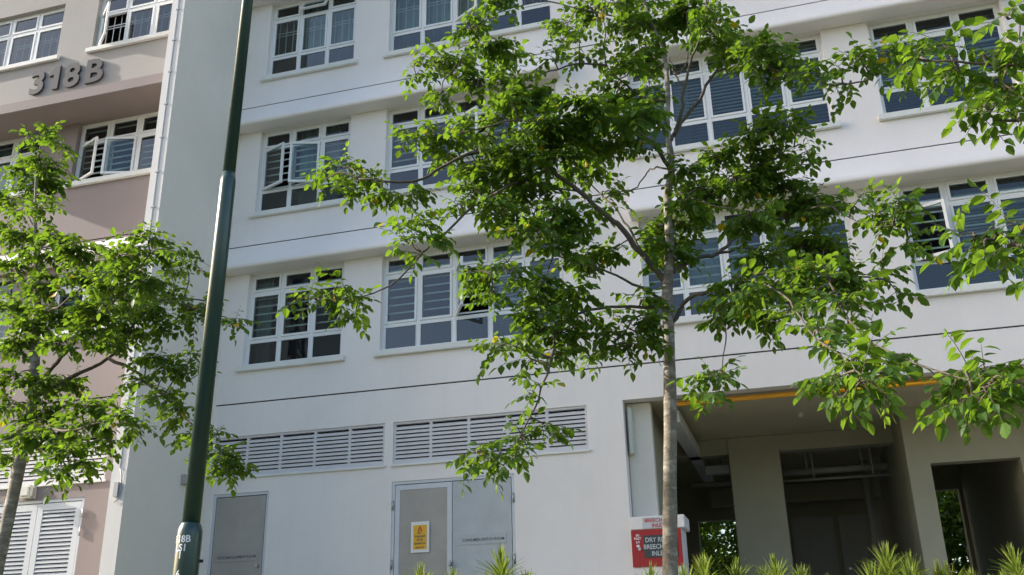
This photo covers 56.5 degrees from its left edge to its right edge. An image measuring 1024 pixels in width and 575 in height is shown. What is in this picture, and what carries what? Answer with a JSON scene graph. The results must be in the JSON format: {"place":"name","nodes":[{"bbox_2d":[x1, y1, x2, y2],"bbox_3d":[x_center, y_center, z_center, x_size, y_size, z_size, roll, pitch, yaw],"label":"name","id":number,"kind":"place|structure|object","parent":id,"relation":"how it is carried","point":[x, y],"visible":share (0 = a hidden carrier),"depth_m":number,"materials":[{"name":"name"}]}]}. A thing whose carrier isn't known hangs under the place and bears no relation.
{"place":"outdoors","nodes":[
{"label":"outdoors","id":0,"kind":"place"},
{"bbox_2d":[708,522,968,572],"label":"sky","id":1,"kind":"structure","parent":0,"point":[723,531],"materials":[{"name":"white"}]},
{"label":"apron","id":2,"kind":"structure","parent":0,"visible":0},
{"bbox_2d":[0,0,1023,574],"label":"apartment building","id":3,"kind":"structure","parent":2,"relation":"on","point":[354,444],"depth_m":15.06,"materials":[{"name":"white paint"}]},
{"bbox_2d":[0,277,16,342],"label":"window","id":4,"kind":"structure","parent":3,"relation":"in","point":[2,327],"depth_m":17.33,"materials":[{"name":"white metal"}]},
{"bbox_2d":[0,134,41,198],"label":"window","id":5,"kind":"structure","parent":3,"relation":"in","point":[8,153],"depth_m":17.58,"materials":[{"name":"white metal"}]},
{"bbox_2d":[19,485,36,499],"bbox_3d":[-7.477,3.149,14.691,0.230,0.205,0.159,-7,-22,15],"label":"wall lamp","id":6,"kind":"object","parent":3,"relation":"attached to","point":[28,491],"visible":0.86,"depth_m":14.63,"materials":[{"name":"grey plastic"}]},
{"bbox_2d":[0,8,64,72],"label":"window","id":7,"kind":"structure","parent":3,"relation":"in","point":[31,40],"depth_m":18.66,"materials":[{"name":"white metal"}]},
{"bbox_2d":[0,497,84,574],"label":"door","id":8,"kind":"structure","parent":3,"relation":"in","point":[44,540],"depth_m":14.45,"materials":[{"name":"metal"}]},
{"bbox_2d":[28,59,103,95],"bbox_3d":[-8.235,-3.910,17.646,1.608,0.527,0.040,-7,-22,15],"label":"building number","id":9,"kind":"object","parent":3,"relation":"attached to","point":[75,75],"visible":1,"depth_m":17.61,"materials":[{"name":"grey metal"}]},
{"bbox_2d":[41,265,136,339],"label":"window","id":10,"kind":"structure","parent":3,"relation":"in","point":[59,299],"depth_m":16.08,"materials":[{"name":"white metal"}]},
{"bbox_2d":[63,112,157,188],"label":"window","id":11,"kind":"structure","parent":3,"relation":"in","point":[122,148],"depth_m":16.98,"materials":[{"name":"white metal"}]},
{"bbox_2d":[85,0,172,53],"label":"window","id":12,"kind":"structure","parent":3,"relation":"in","point":[122,22],"depth_m":17.99,"materials":[{"name":"white metal"}]},
{"bbox_2d":[181,474,186,484],"bbox_3d":[-4.967,2.966,14.646,0.073,0.140,0.300,-7,-22,15],"label":"junction box","id":13,"kind":"object","parent":3,"relation":"attached to","point":[183,478],"visible":0.34,"depth_m":14.52,"materials":[{"name":"grey plastic"}]},
{"bbox_2d":[214,551,256,562],"bbox_3d":[-4.252,4.137,14.641,0.730,0.140,0.007,-7,-22,15],"label":"room sign","id":14,"kind":"object","parent":3,"relation":"attached to","point":[236,556],"visible":1,"depth_m":14.64,"materials":[{"name":"grey metal"}]},
{"bbox_2d":[207,491,268,574],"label":"door","id":15,"kind":"structure","parent":3,"relation":"in","point":[239,524],"depth_m":14.78,"materials":[{"name":"metal"}]},
{"bbox_2d":[235,263,344,372],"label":"window","id":16,"kind":"structure","parent":3,"relation":"in","point":[279,342],"depth_m":15.99,"materials":[{"name":"white metal"}]},
{"bbox_2d":[248,118,350,218],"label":"window","id":17,"kind":"structure","parent":3,"relation":"in","point":[288,154],"depth_m":17.04,"materials":[{"name":"white metal"}]},
{"bbox_2d":[260,0,357,81],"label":"window","id":18,"kind":"structure","parent":3,"relation":"in","point":[309,36],"depth_m":18.02,"materials":[{"name":"white glass"}]},
{"bbox_2d":[390,473,515,574],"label":"door","id":19,"kind":"structure","parent":3,"relation":"in","point":[439,502],"depth_m":13.85,"materials":[{"name":"metal"}]},
{"bbox_2d":[411,521,429,552],"bbox_3d":[-1.342,3.641,13.911,0.285,0.440,0.021,-7,-22,15],"label":"danger sign","id":20,"kind":"object","parent":19,"relation":"attached to","point":[419,537],"visible":1,"depth_m":13.91,"materials":[{"name":"yellow plastic"}]},
{"bbox_2d":[383,0,551,58],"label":"window","id":21,"kind":"structure","parent":3,"relation":"in","point":[413,21],"depth_m":17.19,"materials":[{"name":"white metal"}]},
{"bbox_2d":[373,237,566,357],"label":"window","id":22,"kind":"structure","parent":3,"relation":"in","point":[424,314],"depth_m":15.29,"materials":[{"name":"glass"}]},
{"bbox_2d":[378,83,562,195],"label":"window","id":23,"kind":"structure","parent":3,"relation":"in","point":[407,167],"depth_m":16.44,"materials":[{"name":"glass"}]},
{"bbox_2d":[459,532,505,544],"bbox_3d":[-0.424,3.598,13.651,0.710,0.145,0.007,-7,-22,15],"label":"room sign","id":24,"kind":"object","parent":3,"relation":"attached to","point":[483,538],"visible":1,"depth_m":13.65,"materials":[{"name":"white plastic"}]},
{"bbox_2d":[627,407,634,454],"bbox_3d":[1.717,2.070,13.739,0.060,0.680,0.136,-7,-22,15],"label":"light fitting","id":25,"kind":"object","parent":3,"relation":"attached to","point":[631,430],"visible":1,"depth_m":13.69,"materials":[{"name":"beige plastic"}]},
{"bbox_2d":[677,410,713,481],"bbox_3d":[3.148,2.845,16.538,0.200,0.180,5.600,-7,-22,15],"label":"cable tray","id":26,"kind":"object","parent":3,"relation":"attached to","point":[687,442],"visible":0.66,"depth_m":15.82,"materials":[{"name":"white metal"}]},
{"bbox_2d":[691,459,731,488],"bbox_3d":[3.826,3.537,18.181,0.860,0.539,0.099,-7,-22,15],"label":"water pipe","id":27,"kind":"object","parent":3,"relation":"attached to","point":[722,483],"visible":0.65,"depth_m":18.08,"materials":[{"name":"grey metal"}]},
{"bbox_2d":[705,465,729,475],"bbox_3d":[3.730,3.320,17.291,0.420,0.150,0.200,-7,-22,15],"label":"ceiling trunking","id":28,"kind":"object","parent":3,"relation":"attached to","point":[717,470],"visible":1,"depth_m":17.21,"materials":[{"name":"white metal"}]},
{"bbox_2d":[628,34,841,159],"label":"window","id":29,"kind":"structure","parent":3,"relation":"in","point":[724,100],"depth_m":15.07,"materials":[{"name":"glass"}]},
{"bbox_2d":[639,195,869,326],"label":"window","id":30,"kind":"structure","parent":3,"relation":"in","point":[716,266],"depth_m":14.29,"materials":[{"name":"glass"}]},
{"bbox_2d":[797,412,802,417],"bbox_3d":[4.472,1.975,14.784,0.097,0.070,0.097,-7,-22,15],"label":"smoke detector","id":31,"kind":"object","parent":3,"relation":"attached to","point":[800,414],"visible":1,"depth_m":14.75,"materials":[{"name":"beige plastic"}]},
{"bbox_2d":[791,516,839,574],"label":"cupboard door","id":32,"kind":"structure","parent":3,"relation":"in","point":[813,537],"depth_m":19.41,"materials":[{"name":"grey plastic"}]},
{"bbox_2d":[677,375,984,405],"bbox_3d":[6.288,1.178,12.770,8.300,0.122,0.075,-7,-22,15],"label":"gas pipe","id":33,"kind":"object","parent":3,"relation":"attached to","point":[783,394],"visible":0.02,"depth_m":13.41,"materials":[{"name":"yellow metal"}]},
{"bbox_2d":[783,448,888,475],"bbox_3d":[5.825,3.115,17.272,1.820,0.489,0.119,-7,-22,15],"label":"water pipe","id":34,"kind":"object","parent":3,"relation":"attached to","point":[839,469],"visible":0.83,"depth_m":17.16,"materials":[{"name":"grey metal"}]},
{"bbox_2d":[784,448,890,482],"bbox_3d":[5.770,3.115,17.066,1.820,0.635,0.049,-7,-22,15],"label":"conduit","id":35,"kind":"object","parent":3,"relation":"hanging from","point":[839,477],"visible":0.83,"depth_m":16.94,"materials":[{"name":"grey plastic"}]},
{"bbox_2d":[838,513,884,574],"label":"cupboard door","id":36,"kind":"structure","parent":3,"relation":"in","point":[855,536],"depth_m":19.20,"materials":[{"name":"grey plastic"}]},
{"bbox_2d":[859,460,883,574],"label":"downpipe","id":37,"kind":"object","parent":3,"relation":"attached to","point":[870,512],"visible":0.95,"depth_m":18.30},
{"bbox_2d":[867,3,1023,121],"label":"window","id":38,"kind":"structure","parent":3,"relation":"in","point":[936,24],"depth_m":14.38,"materials":[{"name":"white glass"}]},
{"bbox_2d":[897,170,1023,298],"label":"window","id":39,"kind":"structure","parent":3,"relation":"in","point":[942,199],"depth_m":13.43,"materials":[{"name":"glass"}]},
{"bbox_2d":[936,490,971,574],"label":"broadleaf tree","id":40,"kind":"object","parent":2,"relation":"on","point":[950,512],"visible":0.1,"depth_m":24.61,"materials":[{"name":"green plant"}]},
{"label":"void deck floor","id":41,"kind":"structure","parent":2,"relation":"on","visible":0},
{"bbox_2d":[630,514,689,574],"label":"inlet cabinet","id":42,"kind":"object","parent":41,"relation":"on","point":[646,536],"visible":0.77,"depth_m":12.92,"materials":[{"name":"red metal"}]},
{"bbox_3d":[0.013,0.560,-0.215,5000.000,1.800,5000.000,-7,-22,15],"label":"ground","id":43,"kind":"structure","parent":0,"visible":0},
{"bbox_2d":[0,119,260,574],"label":"street tree","id":44,"kind":"object","parent":43,"relation":"on","point":[83,319],"visible":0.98,"depth_m":9.32,"materials":[{"name":"green plant"}]},
{"bbox_2d":[172,0,252,574],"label":"lamp post","id":45,"kind":"object","parent":43,"relation":"on","point":[187,559],"visible":1,"depth_m":6.91,"materials":[{"name":"green metal"}]},
{"bbox_2d":[404,563,435,574],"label":"spiky plant","id":46,"kind":"object","parent":43,"relation":"on","point":[420,571],"visible":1,"depth_m":11.39,"materials":[{"name":"green plant"}]},
{"bbox_2d":[443,568,461,574],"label":"spiky plant","id":47,"kind":"object","parent":43,"relation":"on","point":[453,573],"visible":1,"depth_m":11.22,"materials":[{"name":"green plant"}]},
{"bbox_2d":[475,542,533,574],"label":"spiky plant","id":48,"kind":"object","parent":43,"relation":"on","point":[501,567],"visible":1,"depth_m":10.95,"materials":[{"name":"green plant"}]},
{"bbox_2d":[635,561,659,574],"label":"spiky plant","id":49,"kind":"object","parent":43,"relation":"on","point":[651,572],"visible":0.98,"depth_m":10.79,"materials":[{"name":"green plant"}]},
{"bbox_2d":[276,0,1023,574],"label":"street tree","id":50,"kind":"object","parent":43,"relation":"on","point":[584,130],"visible":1,"depth_m":8.35,"materials":[{"name":"green plant"}]},
{"bbox_2d":[678,553,725,574],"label":"spiky plant","id":51,"kind":"object","parent":43,"relation":"on","point":[703,564],"visible":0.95,"depth_m":10.50,"materials":[{"name":"green plant"}]},
{"bbox_2d":[699,521,739,574],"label":"broadleaf tree","id":52,"kind":"object","parent":43,"relation":"on","point":[708,550],"visible":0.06,"depth_m":25.63,"materials":[{"name":"green plant"}]},
{"bbox_2d":[707,521,737,557],"bbox_3d":[4.548,7.838,32.504,7.987,9.075,8.810,-7,-22,15],"label":"broadleaf tree","id":53,"kind":"object","parent":43,"relation":"on","point":[722,537],"visible":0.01,"depth_m":31.55,"materials":[{"name":"plant"}]},
{"bbox_2d":[716,557,758,574],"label":"spiky plant","id":54,"kind":"object","parent":43,"relation":"on","point":[735,569],"visible":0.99,"depth_m":10.54,"materials":[{"name":"green plant"}]},
{"bbox_2d":[742,565,771,574],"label":"spiky plant","id":55,"kind":"object","parent":43,"relation":"on","point":[763,570],"visible":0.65,"depth_m":10.52,"materials":[{"name":"green plant"}]},
{"bbox_2d":[753,552,805,574],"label":"spiky plant","id":56,"kind":"object","parent":43,"relation":"on","point":[775,569],"visible":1,"depth_m":10.19,"materials":[{"name":"green plant"}]},
{"bbox_2d":[790,561,827,574],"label":"spiky plant","id":57,"kind":"object","parent":43,"relation":"on","point":[800,571],"visible":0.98,"depth_m":10.26,"materials":[{"name":"green plant"}]},
{"bbox_2d":[856,540,922,574],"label":"spiky plant","id":58,"kind":"object","parent":43,"relation":"on","point":[887,565],"visible":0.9,"depth_m":9.91,"materials":[{"name":"green plant"}]},
{"bbox_2d":[891,551,932,574],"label":"spiky plant","id":59,"kind":"object","parent":43,"relation":"on","point":[910,569],"visible":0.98,"depth_m":9.78,"materials":[{"name":"green plant"}]},
{"bbox_2d":[923,558,956,574],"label":"spiky plant","id":60,"kind":"object","parent":43,"relation":"on","point":[937,567],"visible":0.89,"depth_m":9.93,"materials":[{"name":"green plant"}]},
{"bbox_2d":[933,559,967,574],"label":"spiky plant","id":61,"kind":"object","parent":43,"relation":"on","point":[947,570],"visible":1,"depth_m":9.80,"materials":[{"name":"green plant"}]},
{"bbox_2d":[886,0,1023,300],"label":"street tree","id":62,"kind":"object","parent":43,"relation":"on","point":[992,250],"visible":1,"depth_m":5.38,"materials":[{"name":"green plant"}]},
{"bbox_2d":[950,535,967,571],"bbox_3d":[15.701,6.334,29.488,7.449,8.584,7.643,-7,-22,15],"label":"broadleaf tree","id":63,"kind":"object","parent":43,"relation":"on","point":[956,558],"visible":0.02,"depth_m":28.75,"materials":[{"name":"plant"}]},
{"bbox_2d":[963,566,992,574],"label":"spiky plant","id":64,"kind":"object","parent":43,"relation":"on","point":[968,573],"visible":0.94,"depth_m":9.87,"materials":[{"name":"green plant"}]},
{"bbox_2d":[990,541,1023,574],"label":"spiky plant","id":65,"kind":"object","parent":43,"relation":"on","point":[1015,566],"visible":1,"depth_m":9.39,"materials":[{"name":"green plant"}]}
]}

